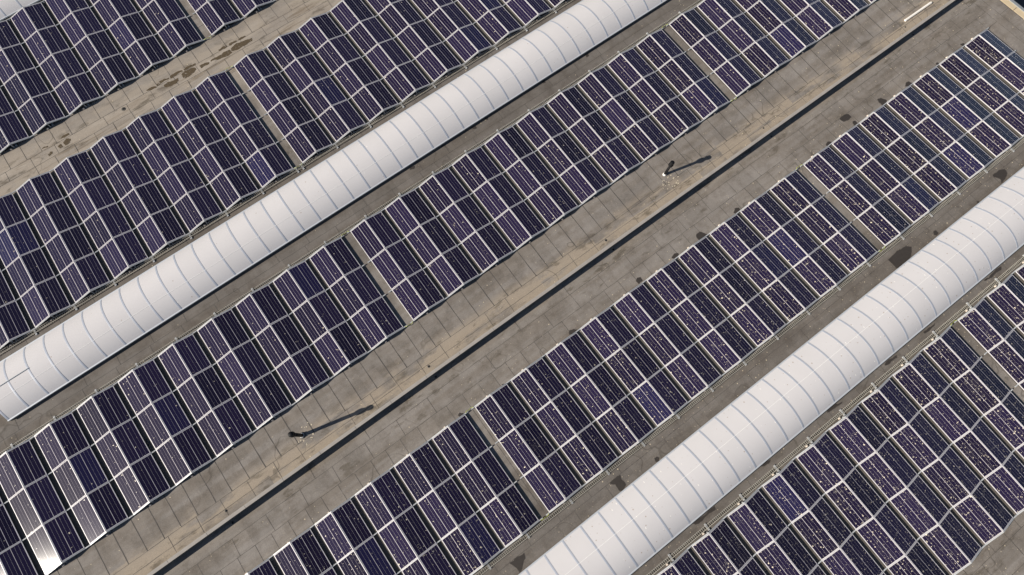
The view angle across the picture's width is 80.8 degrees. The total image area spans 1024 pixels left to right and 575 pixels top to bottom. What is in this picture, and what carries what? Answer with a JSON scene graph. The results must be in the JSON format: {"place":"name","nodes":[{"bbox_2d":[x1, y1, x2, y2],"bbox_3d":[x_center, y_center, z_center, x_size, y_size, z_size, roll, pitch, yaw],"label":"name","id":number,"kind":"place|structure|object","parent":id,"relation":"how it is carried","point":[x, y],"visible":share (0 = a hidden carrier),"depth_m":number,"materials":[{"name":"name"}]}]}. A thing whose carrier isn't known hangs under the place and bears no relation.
{"place":"outdoors","nodes":[
{"label":"outdoors","id":0,"kind":"place"},
{"bbox_2d":[0,0,1023,574],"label":"roof surface","id":1,"kind":"object","parent":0,"point":[160,530],"visible":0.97,"depth_m":31.60,"materials":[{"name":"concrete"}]},
{"bbox_2d":[0,0,41,20],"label":"barrel skylight","id":2,"kind":"object","parent":1,"relation":"on","point":[9,8],"visible":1,"depth_m":36.21,"materials":[{"name":"white plastic"}]},
{"bbox_2d":[0,0,205,152],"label":"solar array","id":3,"kind":"object","parent":1,"relation":"on","point":[40,96],"visible":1,"depth_m":35.62,"materials":[{"name":"blue glass"}]},
{"bbox_2d":[0,69,298,348],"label":"solar array","id":4,"kind":"object","parent":1,"relation":"on","point":[35,281],"visible":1,"depth_m":32.92,"materials":[{"name":"blue glass"}]},
{"bbox_2d":[0,235,406,574],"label":"solar array","id":5,"kind":"object","parent":1,"relation":"on","point":[41,514],"visible":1,"depth_m":29.59,"materials":[{"name":"blue glass"}]},
{"bbox_2d":[187,0,275,36],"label":"solar array","id":6,"kind":"object","parent":1,"relation":"on","point":[205,12],"visible":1,"depth_m":36.51,"materials":[{"name":"blue glass"}]},
{"bbox_2d":[0,0,571,354],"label":"cable tray","id":7,"kind":"object","parent":1,"relation":"on","point":[322,153],"visible":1,"depth_m":33.16,"materials":[{"name":"metal"}]},
{"bbox_2d":[288,431,305,438],"bbox_3d":[-10.287,7.011,28.632,0.340,1.877,0.376,-35,76,-10],"label":"vent pipe","id":8,"kind":"object","parent":1,"relation":"on","point":[301,435],"visible":1,"depth_m":28.60,"materials":[{"name":"black metal"}]},
{"bbox_2d":[0,0,667,421],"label":"barrel skylight","id":9,"kind":"object","parent":1,"relation":"on","point":[66,352],"visible":1,"depth_m":32.18,"materials":[{"name":"white plastic"}]},
{"bbox_2d":[0,0,701,455],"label":"cable tray","id":10,"kind":"object","parent":1,"relation":"on","point":[74,406],"visible":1,"depth_m":32.34,"materials":[{"name":"metal"}]},
{"bbox_2d":[245,411,542,574],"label":"solar array","id":11,"kind":"object","parent":1,"relation":"on","point":[309,552],"visible":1,"depth_m":28.09,"materials":[{"name":"blue glass"}]},
{"bbox_2d":[231,0,567,169],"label":"solar array","id":12,"kind":"object","parent":1,"relation":"on","point":[461,34],"visible":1,"depth_m":35.46,"materials":[{"name":"blue glass"}]},
{"bbox_2d":[347,27,731,322],"bbox_3d":[1.851,-6.994,33.475,22.296,0.514,6.535,-35,76,-10],"label":"solar array","id":13,"kind":"object","parent":1,"relation":"on","point":[599,140],"visible":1,"depth_m":33.24,"materials":[{"name":"blue glass"}]},
{"bbox_2d":[147,0,956,574],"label":"kerb wall","id":14,"kind":"structure","parent":1,"relation":"on","point":[495,328],"depth_m":30.99,"materials":[{"name":"concrete"}]},
{"bbox_2d":[663,160,674,175],"bbox_3d":[8.562,-6.493,32.838,0.289,1.488,0.295,-35,76,-10],"label":"vent pipe","id":15,"kind":"object","parent":1,"relation":"on","point":[671,164],"visible":1,"depth_m":32.41,"materials":[{"name":"black metal"}]},
{"bbox_2d":[471,168,879,515],"bbox_3d":[8.838,2.089,30.748,22.296,0.514,6.535,-35,76,-10],"label":"solar array","id":16,"kind":"object","parent":1,"relation":"on","point":[724,343],"visible":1,"depth_m":30.55,"materials":[{"name":"blue glass"}]},
{"bbox_2d":[475,139,1023,574],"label":"cable tray","id":17,"kind":"object","parent":1,"relation":"on","point":[866,265],"visible":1,"depth_m":30.32,"materials":[{"name":"metal"}]},
{"bbox_2d":[518,167,1023,574],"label":"barrel skylight","id":18,"kind":"object","parent":1,"relation":"on","point":[640,521],"visible":1,"depth_m":29.21,"materials":[{"name":"white plastic"}]},
{"bbox_2d":[666,0,875,98],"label":"solar array","id":19,"kind":"object","parent":1,"relation":"on","point":[723,60],"visible":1,"depth_m":35.91,"materials":[{"name":"blue glass"}]},
{"bbox_2d":[647,256,1023,574],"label":"cable tray","id":20,"kind":"object","parent":1,"relation":"on","point":[861,394],"visible":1,"depth_m":29.43,"materials":[{"name":"metal"}]},
{"bbox_2d":[657,324,1023,574],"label":"solar array","id":21,"kind":"object","parent":1,"relation":"on","point":[896,547],"visible":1,"depth_m":28.44,"materials":[{"name":"blue glass"}]},
{"bbox_2d":[800,27,1023,248],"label":"solar array","id":22,"kind":"object","parent":1,"relation":"on","point":[856,195],"visible":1,"depth_m":33.77,"materials":[{"name":"blue glass"}]},
{"bbox_2d":[904,2,931,20],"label":"timber beam","id":23,"kind":"structure","parent":1,"relation":"on","point":[918,11],"depth_m":36.60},
{"bbox_2d":[954,254,1023,389],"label":"solar array","id":24,"kind":"object","parent":1,"relation":"on","point":[991,330],"visible":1,"depth_m":30.65,"materials":[{"name":"blue glass"}]},
{"bbox_2d":[1001,0,1023,18],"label":"roof parapet","id":25,"kind":"structure","parent":1,"relation":"on","point":[1016,7],"depth_m":36.64,"materials":[{"name":"concrete"}]},
{"bbox_2d":[1014,0,1023,7],"bbox_3d":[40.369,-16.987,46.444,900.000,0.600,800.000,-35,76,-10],"label":"ground","id":26,"kind":"structure","parent":0,"point":[1020,2],"depth_m":47.84,"materials":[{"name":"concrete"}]}
]}

